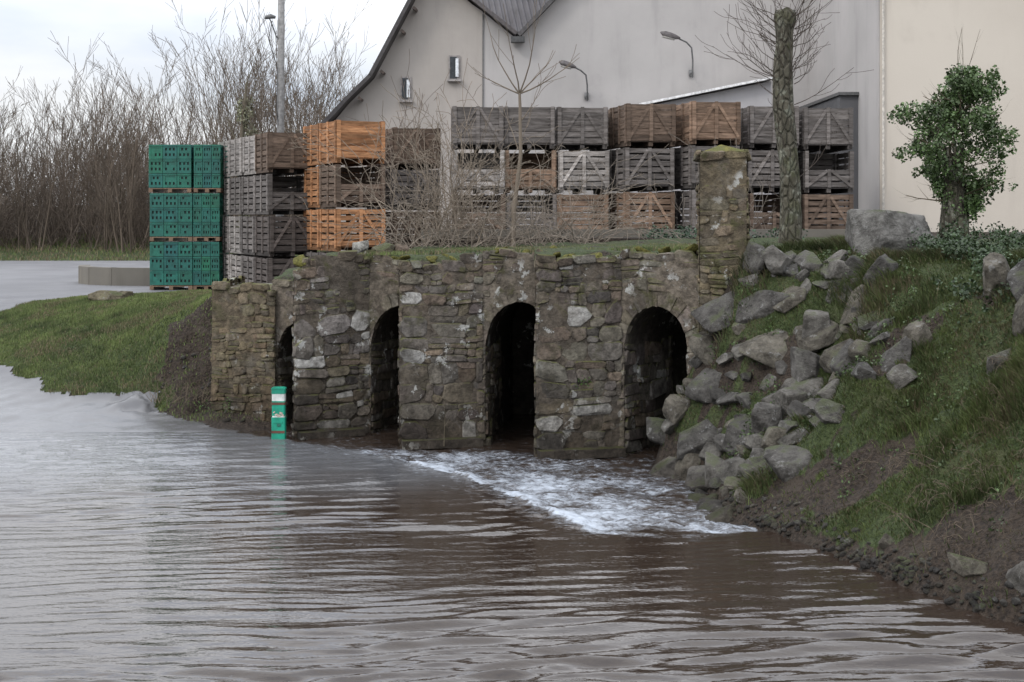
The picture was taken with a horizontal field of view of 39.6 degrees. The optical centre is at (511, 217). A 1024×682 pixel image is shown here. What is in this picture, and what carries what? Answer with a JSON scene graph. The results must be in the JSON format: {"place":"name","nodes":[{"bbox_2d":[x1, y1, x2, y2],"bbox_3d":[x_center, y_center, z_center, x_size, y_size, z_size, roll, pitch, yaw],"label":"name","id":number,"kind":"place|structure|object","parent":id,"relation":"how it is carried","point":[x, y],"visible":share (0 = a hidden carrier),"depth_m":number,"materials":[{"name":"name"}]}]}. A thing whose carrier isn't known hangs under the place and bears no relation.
{"place":"outdoors","nodes":[
{"label":"outdoors","id":0,"kind":"place"},
{"bbox_2d":[0,261,236,432],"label":"asphalt road","id":1,"kind":"structure","parent":0,"point":[27,405],"depth_m":22.81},
{"bbox_2d":[150,241,199,289],"bbox_3d":[-8.393,1.191,35.594,1.050,1.172,1.212,0,0,0],"label":"green plastic crate load","id":2,"kind":"object","parent":1,"relation":"on","point":[171,265],"visible":0.77,"depth_m":35.00},
{"bbox_2d":[150,193,200,240],"bbox_3d":[-8.395,-0.009,35.594,1.050,1.172,1.212,0,0,0],"label":"green plastic crate load","id":3,"kind":"object","parent":2,"relation":"on","point":[171,216],"visible":0.79,"depth_m":35.00},
{"bbox_2d":[149,145,197,192],"bbox_3d":[-8.420,-1.209,35.594,1.050,1.172,1.212,0,0,0],"label":"green plastic crate load","id":4,"kind":"object","parent":3,"relation":"on","point":[171,168],"visible":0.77,"depth_m":35.01},
{"bbox_2d":[193,241,228,289],"bbox_3d":[-7.538,1.191,35.624,0.660,1.172,1.212,0,0,0],"label":"green plastic crate load","id":5,"kind":"object","parent":1,"relation":"on","point":[208,264],"visible":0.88,"depth_m":35.04},
{"bbox_2d":[193,193,228,240],"bbox_3d":[-7.531,-0.009,35.624,0.660,1.172,1.212,0,0,0],"label":"green plastic crate load","id":6,"kind":"object","parent":5,"relation":"on","point":[208,210],"visible":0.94,"depth_m":35.04},
{"bbox_2d":[194,145,229,192],"bbox_3d":[-7.511,-1.209,35.624,0.660,1.172,1.212,0,0,0],"label":"green plastic crate load","id":7,"kind":"object","parent":6,"relation":"on","point":[209,177],"visible":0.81,"depth_m":35.04},
{"bbox_2d":[223,254,247,278],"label":"wooden crate","id":8,"kind":"object","parent":1,"relation":"on","point":[227,267],"visible":0.19,"depth_m":35.28,"materials":[{"name":"grey wood"}]},
{"bbox_2d":[217,216,267,252],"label":"wooden crate","id":9,"kind":"object","parent":8,"relation":"on","point":[225,247],"visible":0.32,"depth_m":35.20,"materials":[{"name":"grey wood"}]},
{"bbox_2d":[219,178,268,214],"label":"wooden crate","id":10,"kind":"object","parent":9,"relation":"on","point":[226,208],"visible":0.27,"depth_m":35.29,"materials":[{"name":"grey wood"}]},
{"bbox_2d":[218,140,248,176],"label":"wooden crate","id":11,"kind":"object","parent":10,"relation":"on","point":[224,144],"visible":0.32,"depth_m":35.25,"materials":[{"name":"grey wood"}]},
{"bbox_2d":[230,254,276,277],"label":"wooden crate","id":12,"kind":"object","parent":1,"relation":"on","point":[235,269],"visible":0.22,"depth_m":34.44,"materials":[{"name":"grey wood"}]},
{"bbox_2d":[229,216,282,253],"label":"wooden crate","id":13,"kind":"object","parent":12,"relation":"on","point":[234,239],"visible":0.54,"depth_m":34.23,"materials":[{"name":"grey wood"}]},
{"bbox_2d":[229,177,282,214],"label":"wooden crate","id":14,"kind":"object","parent":13,"relation":"on","point":[235,196],"visible":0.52,"depth_m":34.24,"materials":[{"name":"grey wood"}]},
{"bbox_2d":[229,137,283,176],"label":"wooden crate","id":15,"kind":"object","parent":14,"relation":"on","point":[235,161],"visible":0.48,"depth_m":34.20,"materials":[{"name":"grey wood"}]},
{"bbox_2d":[242,255,296,282],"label":"wooden crate","id":16,"kind":"object","parent":1,"relation":"on","point":[248,267],"visible":0.31,"depth_m":33.12,"materials":[{"name":"grey wood"}]},
{"bbox_2d":[241,216,297,254],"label":"wooden crate","id":17,"kind":"object","parent":16,"relation":"on","point":[246,248],"visible":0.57,"depth_m":33.09,"materials":[{"name":"grey wood"}]},
{"bbox_2d":[242,176,296,214],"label":"wooden crate","id":18,"kind":"object","parent":17,"relation":"on","point":[247,182],"visible":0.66,"depth_m":33.15,"materials":[{"name":"grey wood"}]},
{"bbox_2d":[243,135,297,175],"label":"wooden crate","id":19,"kind":"object","parent":18,"relation":"on","point":[248,155],"visible":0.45,"depth_m":33.21,"materials":[{"name":"grey wood"}]},
{"bbox_2d":[255,257,296,282],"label":"wooden crate","id":20,"kind":"object","parent":1,"relation":"on","point":[271,268],"visible":0.32,"depth_m":31.69,"materials":[{"name":"grey wood"}]},
{"bbox_2d":[255,216,316,256],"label":"wooden crate","id":21,"kind":"object","parent":20,"relation":"on","point":[272,241],"visible":0.86,"depth_m":31.75,"materials":[{"name":"grey wood"}]},
{"bbox_2d":[254,174,315,214],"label":"wooden crate","id":22,"kind":"object","parent":21,"relation":"on","point":[291,196],"visible":0.78,"depth_m":31.87,"materials":[{"name":"grey wood"}]},
{"bbox_2d":[255,132,315,173],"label":"wooden crate","id":23,"kind":"object","parent":22,"relation":"on","point":[272,152],"visible":0.72,"depth_m":31.75,"materials":[{"name":"brown wood"}]},
{"bbox_2d":[303,251,338,257],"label":"wooden crate","id":24,"kind":"object","parent":1,"relation":"on","point":[308,254],"visible":0.09,"depth_m":31.72,"materials":[{"name":"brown wood"}]},
{"bbox_2d":[303,209,363,249],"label":"wooden crate","id":25,"kind":"object","parent":24,"relation":"on","point":[312,244],"visible":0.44,"depth_m":31.47,"materials":[{"name":"brown wood"}]},
{"bbox_2d":[304,166,362,207],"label":"wooden crate","id":26,"kind":"object","parent":25,"relation":"on","point":[309,185],"visible":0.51,"depth_m":31.50,"materials":[{"name":"brown wood"}]},
{"bbox_2d":[303,124,364,166],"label":"wooden crate","id":27,"kind":"object","parent":26,"relation":"on","point":[311,162],"visible":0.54,"depth_m":31.49,"materials":[{"name":"brown wood"}]},
{"bbox_2d":[0,289,260,421],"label":"lawn grass","id":28,"kind":"structure","parent":0,"point":[190,297],"depth_m":24.98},
{"bbox_2d":[0,0,406,205],"label":"sky","id":29,"kind":"structure","parent":0,"point":[26,26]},
{"bbox_2d":[0,414,1023,681],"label":"river water","id":30,"kind":"structure","parent":0,"point":[222,556],"depth_m":12.61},
{"bbox_2d":[271,386,286,438],"bbox_3d":[-3.380,2.978,20.615,0.210,1.045,0.150,0,0,0],"label":"flood marker post","id":31,"kind":"object","parent":30,"relation":"in","point":[278,419],"visible":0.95,"depth_m":20.56,"materials":[{"name":"green plastic"}]},
{"bbox_2d":[0,205,1023,625],"bbox_3d":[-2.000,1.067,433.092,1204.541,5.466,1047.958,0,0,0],"label":"ground","id":32,"kind":"structure","parent":0,"point":[1000,565],"depth_m":14.81,"materials":[{"name":"plant"}]},
{"bbox_2d":[88,290,133,300],"bbox_3d":[-7.950,1.633,28.323,0.900,0.389,0.643,0,0,0],"label":"mossy stone","id":33,"kind":"object","parent":32,"relation":"on","point":[98,295],"visible":0.46,"depth_m":28.08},
{"bbox_2d":[78,265,151,285],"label":"concrete kerb wall","id":34,"kind":"structure","parent":32,"relation":"on","point":[112,276],"depth_m":37.34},
{"bbox_2d":[0,115,333,249],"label":"brushwood thicket","id":35,"kind":"object","parent":32,"relation":"on","point":[32,213],"visible":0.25,"depth_m":66.80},
{"bbox_2d":[0,233,333,260],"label":"verge grass","id":36,"kind":"structure","parent":32,"relation":"on","point":[61,244],"depth_m":63.14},
{"bbox_2d":[134,374,210,402],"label":"dry weeds","id":37,"kind":"object","parent":32,"relation":"on","point":[177,399],"visible":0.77,"depth_m":22.80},
{"bbox_2d":[0,0,375,252],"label":"distant bare tree row","id":38,"kind":"object","parent":32,"relation":"on","point":[316,110],"visible":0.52,"depth_m":66.99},
{"bbox_2d":[216,49,261,226],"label":"bush","id":39,"kind":"object","parent":32,"relation":"on","point":[247,117],"visible":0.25,"depth_m":62.91,"materials":[{"name":"brown plant"}]},
{"bbox_2d":[264,0,284,227],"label":"utility pole","id":40,"kind":"object","parent":32,"relation":"on","point":[280,64],"visible":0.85,"depth_m":39.91,"materials":[{"name":"paint"}]},
{"bbox_2d":[248,49,443,169],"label":"bare bush","id":41,"kind":"object","parent":32,"relation":"on","point":[367,109],"visible":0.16,"depth_m":41.12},
{"bbox_2d":[284,58,565,247],"bbox_3d":[-1.399,-0.899,24.057,4.674,3.475,3.581,0,0,19],"label":"bare bush","id":42,"kind":"object","parent":32,"relation":"on","point":[451,196],"visible":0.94,"depth_m":23.57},
{"bbox_2d":[210,238,698,459],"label":"stone arch bridge","id":43,"kind":"structure","parent":32,"relation":"on","point":[486,344],"depth_m":20.29,"materials":[{"name":"stone"}]},
{"bbox_2d":[352,240,368,252],"bbox_3d":[-2.314,0.525,21.791,0.272,0.345,0.280,0,0,-32],"label":"mossy stone","id":44,"kind":"object","parent":43,"relation":"on","point":[360,246],"visible":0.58,"depth_m":21.68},
{"bbox_2d":[371,242,394,255],"bbox_3d":[-1.950,0.547,21.819,0.428,0.332,0.333,0,0,-35],"label":"mossy stone","id":45,"kind":"object","parent":43,"relation":"on","point":[386,246],"visible":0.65,"depth_m":21.73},
{"bbox_2d":[297,114,682,254],"bbox_3d":[-0.336,-0.249,23.533,6.618,2.842,5.462,0,0,0],"label":"bramble thicket","id":46,"kind":"object","parent":43,"relation":"on","point":[493,236],"visible":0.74,"depth_m":23.30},
{"bbox_2d":[329,241,692,255],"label":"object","id":47,"kind":"structure","parent":43,"relation":"on","point":[678,246],"depth_m":21.23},
{"bbox_2d":[469,0,588,245],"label":"bare sapling","id":48,"kind":"object","parent":43,"relation":"on","point":[519,92],"visible":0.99,"depth_m":22.97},
{"bbox_2d":[452,194,505,228],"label":"wooden crate","id":49,"kind":"object","parent":32,"relation":"on","point":[494,209],"visible":0.17,"depth_m":30.25,"materials":[{"name":"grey wood"}]},
{"bbox_2d":[453,150,504,192],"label":"wooden crate","id":50,"kind":"object","parent":49,"relation":"on","point":[484,170],"visible":0.56,"depth_m":30.22,"materials":[{"name":"grey wood"}]},
{"bbox_2d":[451,106,503,150],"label":"wooden crate","id":51,"kind":"object","parent":50,"relation":"on","point":[496,120],"visible":0.87,"depth_m":30.25,"materials":[{"name":"grey wood"}]},
{"bbox_2d":[461,200,497,212],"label":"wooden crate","id":52,"kind":"object","parent":32,"relation":"on","point":[482,200],"visible":0.03,"depth_m":32.63,"materials":[{"name":"grey wood"}]},
{"bbox_2d":[451,153,499,193],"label":"wooden crate","id":53,"kind":"object","parent":52,"relation":"on","point":[473,164],"visible":0.16,"depth_m":31.85,"materials":[{"name":"grey wood"}]},
{"bbox_2d":[511,195,548,219],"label":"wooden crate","id":54,"kind":"object","parent":32,"relation":"on","point":[535,201],"visible":0.07,"depth_m":31.63,"materials":[{"name":"grey wood"}]},
{"bbox_2d":[503,158,550,193],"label":"wooden crate","id":55,"kind":"object","parent":54,"relation":"on","point":[547,191],"visible":0.14,"depth_m":31.85,"materials":[{"name":"brown wood"}]},
{"bbox_2d":[502,147,550,152],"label":"wooden crate","id":56,"kind":"object","parent":55,"relation":"on","point":[533,148],"visible":0.09,"depth_m":32.11,"materials":[{"name":"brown wood"}]},
{"bbox_2d":[506,194,556,228],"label":"wooden crate","id":57,"kind":"object","parent":32,"relation":"on","point":[540,206],"visible":0.27,"depth_m":30.54,"materials":[{"name":"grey wood"}]},
{"bbox_2d":[504,150,555,192],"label":"wooden crate","id":58,"kind":"object","parent":57,"relation":"on","point":[528,181],"visible":0.69,"depth_m":30.41,"materials":[{"name":"brown wood"}]},
{"bbox_2d":[503,106,554,150],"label":"wooden crate","id":59,"kind":"object","parent":58,"relation":"on","point":[542,121],"visible":0.85,"depth_m":30.37,"materials":[{"name":"grey wood"}]},
{"bbox_2d":[321,0,808,250],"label":"gabled warehouse","id":60,"kind":"structure","parent":32,"relation":"on","point":[625,51],"depth_m":42.02,"materials":[{"name":"paint"}]},
{"bbox_2d":[399,77,412,101],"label":"small window","id":61,"kind":"structure","parent":60,"relation":"in","point":[406,86],"depth_m":41.93,"materials":[{"name":"paint"}]},
{"bbox_2d":[447,55,461,81],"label":"small window","id":62,"kind":"structure","parent":60,"relation":"in","point":[454,60],"depth_m":41.93,"materials":[{"name":"paint"}]},
{"bbox_2d":[559,60,588,100],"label":"wall street lamp","id":63,"kind":"object","parent":60,"relation":"attached to","point":[564,63],"visible":0.91,"depth_m":41.32,"materials":[{"name":"metal"}]},
{"bbox_2d":[660,31,693,77],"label":"wall street lamp","id":64,"kind":"object","parent":60,"relation":"attached to","point":[669,35],"visible":1,"depth_m":41.22,"materials":[{"name":"metal"}]},
{"bbox_2d":[557,194,608,228],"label":"wooden crate","id":65,"kind":"object","parent":32,"relation":"on","point":[582,203],"visible":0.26,"depth_m":30.43,"materials":[{"name":"brown wood"}]},
{"bbox_2d":[555,150,609,192],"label":"wooden crate","id":66,"kind":"object","parent":65,"relation":"on","point":[576,167],"visible":0.75,"depth_m":30.46,"materials":[{"name":"grey wood"}]},
{"bbox_2d":[554,107,607,150],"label":"wooden crate","id":67,"kind":"object","parent":66,"relation":"on","point":[583,127],"visible":0.85,"depth_m":30.46,"materials":[{"name":"grey wood"}]},
{"bbox_2d":[151,347,1023,622],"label":"shore pebbles","id":68,"kind":"object","parent":32,"relation":"on","point":[858,553],"visible":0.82,"depth_m":12.92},
{"bbox_2d":[597,193,653,228],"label":"wooden crate","id":69,"kind":"object","parent":32,"relation":"on","point":[619,211],"visible":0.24,"depth_m":31.81,"materials":[{"name":"brown wood"}]},
{"bbox_2d":[604,155,657,191],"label":"wooden crate","id":70,"kind":"object","parent":69,"relation":"on","point":[630,190],"visible":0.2,"depth_m":31.58,"materials":[{"name":"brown wood"}]},
{"bbox_2d":[603,108,655,150],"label":"wooden crate","id":71,"kind":"object","parent":70,"relation":"on","point":[609,146],"visible":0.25,"depth_m":31.31,"materials":[{"name":"grey wood"}]},
{"bbox_2d":[421,229,845,245],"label":"concrete wall","id":72,"kind":"structure","parent":32,"relation":"on","point":[818,232],"depth_m":25.07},
{"bbox_2d":[610,192,674,228],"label":"wooden crate","id":73,"kind":"object","parent":32,"relation":"on","point":[670,201],"visible":0.65,"depth_m":30.18,"materials":[{"name":"brown wood"}]},
{"bbox_2d":[610,147,673,190],"bbox_3d":[2.794,-1.024,30.641,1.114,0.900,1.209,0,0,-12],"label":"wooden crate","id":74,"kind":"object","parent":73,"relation":"on","point":[657,164],"visible":0.97,"depth_m":30.13,"materials":[{"name":"grey wood"}]},
{"bbox_2d":[612,103,675,148],"bbox_3d":[2.841,-1.958,30.664,1.114,0.900,1.209,0,0,-10],"label":"wooden crate","id":75,"kind":"object","parent":74,"relation":"on","point":[642,125],"visible":0.99,"depth_m":30.14,"materials":[{"name":"brown wood"}]},
{"bbox_2d":[675,190,697,228],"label":"wooden crate","id":76,"kind":"object","parent":32,"relation":"on","point":[690,201],"visible":0.3,"depth_m":30.31,"materials":[{"name":"grey wood"}]},
{"bbox_2d":[673,145,739,188],"bbox_3d":[4.161,-1.064,30.537,1.114,0.900,1.209,0,0,-12],"label":"wooden crate","id":77,"kind":"object","parent":76,"relation":"on","point":[685,176],"visible":0.41,"depth_m":30.21,"materials":[{"name":"grey wood"}]},
{"bbox_2d":[675,101,740,146],"bbox_3d":[4.188,-1.998,30.565,1.114,0.900,1.209,0,0,-12],"label":"wooden crate","id":78,"kind":"object","parent":77,"relation":"on","point":[692,122],"visible":0.88,"depth_m":30.05,"materials":[{"name":"brown wood"}]},
{"bbox_2d":[632,77,772,228],"bbox_3d":[5.042,-0.929,39.150,3.512,5.459,4.900,0,0,0],"label":"lean to shed","id":79,"kind":"object","parent":32,"relation":"on","point":[750,93],"visible":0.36,"depth_m":37.00,"materials":[{"name":"paint"}]},
{"bbox_2d":[652,133,779,228],"bbox_3d":[3.771,-0.573,25.711,2.092,1.957,1.571,0,0,-35],"label":"bare bush","id":80,"kind":"object","parent":32,"relation":"on","point":[757,216],"visible":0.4,"depth_m":25.67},
{"bbox_2d":[693,145,751,332],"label":"stone gate pillar","id":81,"kind":"structure","parent":32,"relation":"on","point":[722,204],"depth_m":18.57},
{"bbox_2d":[637,224,807,238],"bbox_3d":[3.422,0.325,23.730,2.858,0.430,1.152,0,0,30],"label":"ivy shrub","id":82,"kind":"object","parent":32,"relation":"on","point":[688,232],"visible":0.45,"depth_m":24.20,"materials":[{"name":"green plant"}]},
{"bbox_2d":[748,193,779,228],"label":"wooden crate","id":83,"kind":"object","parent":32,"relation":"on","point":[774,220],"visible":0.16,"depth_m":30.41,"materials":[{"name":"brown wood"}]},
{"bbox_2d":[747,149,779,192],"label":"wooden crate","id":84,"kind":"object","parent":83,"relation":"on","point":[770,165],"visible":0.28,"depth_m":30.46,"materials":[{"name":"grey wood"}]},
{"bbox_2d":[735,106,798,149],"bbox_3d":[5.557,-1.938,31.032,1.114,0.900,1.209,0,0,-6],"label":"wooden crate","id":85,"kind":"object","parent":84,"relation":"on","point":[757,130],"visible":0.52,"depth_m":30.45,"materials":[{"name":"grey wood"}]},
{"bbox_2d":[695,0,870,243],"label":"pollard tree","id":86,"kind":"object","parent":32,"relation":"on","point":[784,20],"visible":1,"depth_m":21.88,"materials":[{"name":"brown plant"}]},
{"bbox_2d":[775,200,832,224],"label":"wooden crate","id":87,"kind":"object","parent":32,"relation":"on","point":[818,212],"visible":0.06,"depth_m":32.66,"materials":[{"name":"brown wood"}]},
{"bbox_2d":[779,154,833,193],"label":"wooden crate","id":88,"kind":"object","parent":87,"relation":"on","point":[824,161],"visible":0.22,"depth_m":31.84,"materials":[{"name":"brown wood"}]},
{"bbox_2d":[801,194,853,228],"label":"wooden crate","id":89,"kind":"object","parent":32,"relation":"on","point":[835,209],"visible":0.6,"depth_m":30.60,"materials":[{"name":"brown wood"}]},
{"bbox_2d":[798,151,853,193],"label":"wooden crate","id":90,"kind":"object","parent":89,"relation":"on","point":[841,183],"visible":0.77,"depth_m":30.68,"materials":[{"name":"grey wood"}]},
{"bbox_2d":[797,107,852,151],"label":"wooden crate","id":91,"kind":"object","parent":90,"relation":"on","point":[818,126],"visible":0.78,"depth_m":30.64,"materials":[{"name":"grey wood"}]},
{"bbox_2d":[797,92,858,225],"bbox_3d":[8.950,-0.685,38.900,1.400,4.970,6.000,0,0,0],"label":"metal annex","id":92,"kind":"object","parent":32,"relation":"on","point":[843,100],"visible":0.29,"depth_m":36.00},
{"bbox_2d":[646,241,1023,592],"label":"riprap rocks","id":93,"kind":"object","parent":32,"relation":"on","point":[785,459],"visible":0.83,"depth_m":16.90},
{"bbox_2d":[660,233,1023,612],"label":"bank grass","id":94,"kind":"structure","parent":32,"relation":"on","point":[1007,378],"depth_m":14.89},
{"bbox_2d":[809,0,879,209],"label":"grey side wall","id":95,"kind":"structure","parent":32,"relation":"on","point":[851,34],"depth_m":35.98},
{"bbox_2d":[704,246,1023,532],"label":"bank weeds","id":96,"kind":"object","parent":32,"relation":"on","point":[880,355],"visible":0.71,"depth_m":15.71,"materials":[{"name":"green plant"}]},
{"bbox_2d":[845,209,936,255],"bbox_3d":[5.071,0.296,19.045,1.110,0.820,0.974,0,0,0],"label":"granite boulder","id":97,"kind":"object","parent":32,"relation":"on","point":[870,229],"visible":0.58,"depth_m":18.65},
{"bbox_2d":[839,313,1023,564],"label":"bank roots","id":98,"kind":"object","parent":32,"relation":"on","point":[909,496],"visible":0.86,"depth_m":12.97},
{"bbox_2d":[880,0,1023,231],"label":"cream walls","id":99,"kind":"structure","parent":32,"relation":"on","point":[922,42],"depth_m":34.00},
{"bbox_2d":[882,0,884,209],"bbox_3d":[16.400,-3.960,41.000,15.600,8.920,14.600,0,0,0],"label":"downpipe","id":100,"kind":"structure","parent":99,"relation":"on","point":[883,104],"depth_m":33.92,"materials":[{"name":"metal"}]},
{"bbox_2d":[887,30,1019,244],"bbox_3d":[6.323,-1.064,20.158,1.482,3.449,1.678,0,0,-44],"label":"ivy tree","id":101,"kind":"object","parent":32,"relation":"on","point":[958,189],"visible":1,"depth_m":20.04,"materials":[{"name":"green plant"}]},
{"bbox_2d":[904,218,1023,323],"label":"ivy hedge","id":102,"kind":"object","parent":32,"relation":"on","point":[958,245],"visible":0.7,"depth_m":17.04,"materials":[{"name":"green plant"}]},
{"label":"wooden crate","id":103,"kind":"object","parent":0,"visible":0},
{"bbox_2d":[320,209,384,250],"bbox_3d":[-3.438,0.266,30.645,1.114,0.900,1.209,0,0,-25],"label":"wooden crate","id":104,"kind":"object","parent":103,"relation":"on","point":[337,218],"visible":0.7,"depth_m":30.17,"materials":[{"name":"brown wood"}]},
{"bbox_2d":[319,164,384,207],"bbox_3d":[-3.443,-0.668,30.646,1.114,0.900,1.209,0,0,-25],"label":"wooden crate","id":105,"kind":"object","parent":104,"relation":"on","point":[335,186],"visible":0.88,"depth_m":30.35,"materials":[{"name":"brown wood"}]},
{"bbox_2d":[319,120,384,164],"bbox_3d":[-3.445,-1.602,30.647,1.114,0.900,1.208,0,0,-25],"label":"wooden crate","id":106,"kind":"object","parent":105,"relation":"on","point":[355,133],"visible":0.92,"depth_m":30.22,"materials":[{"name":"brown wood"}]},
{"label":"wooden crate","id":107,"kind":"object","parent":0,"visible":0},
{"bbox_2d":[378,211,438,247],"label":"wooden crate","id":108,"kind":"object","parent":107,"relation":"on","point":[396,227],"visible":0.17,"depth_m":31.62,"materials":[{"name":"brown wood"}]},
{"bbox_2d":[378,169,439,209],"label":"wooden crate","id":109,"kind":"object","parent":108,"relation":"on","point":[403,176],"visible":0.35,"depth_m":31.64,"materials":[{"name":"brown wood"}]},
{"bbox_2d":[380,127,440,169],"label":"wooden crate","id":110,"kind":"object","parent":109,"relation":"on","point":[428,139],"visible":0.48,"depth_m":31.76,"materials":[{"name":"brown wood"}]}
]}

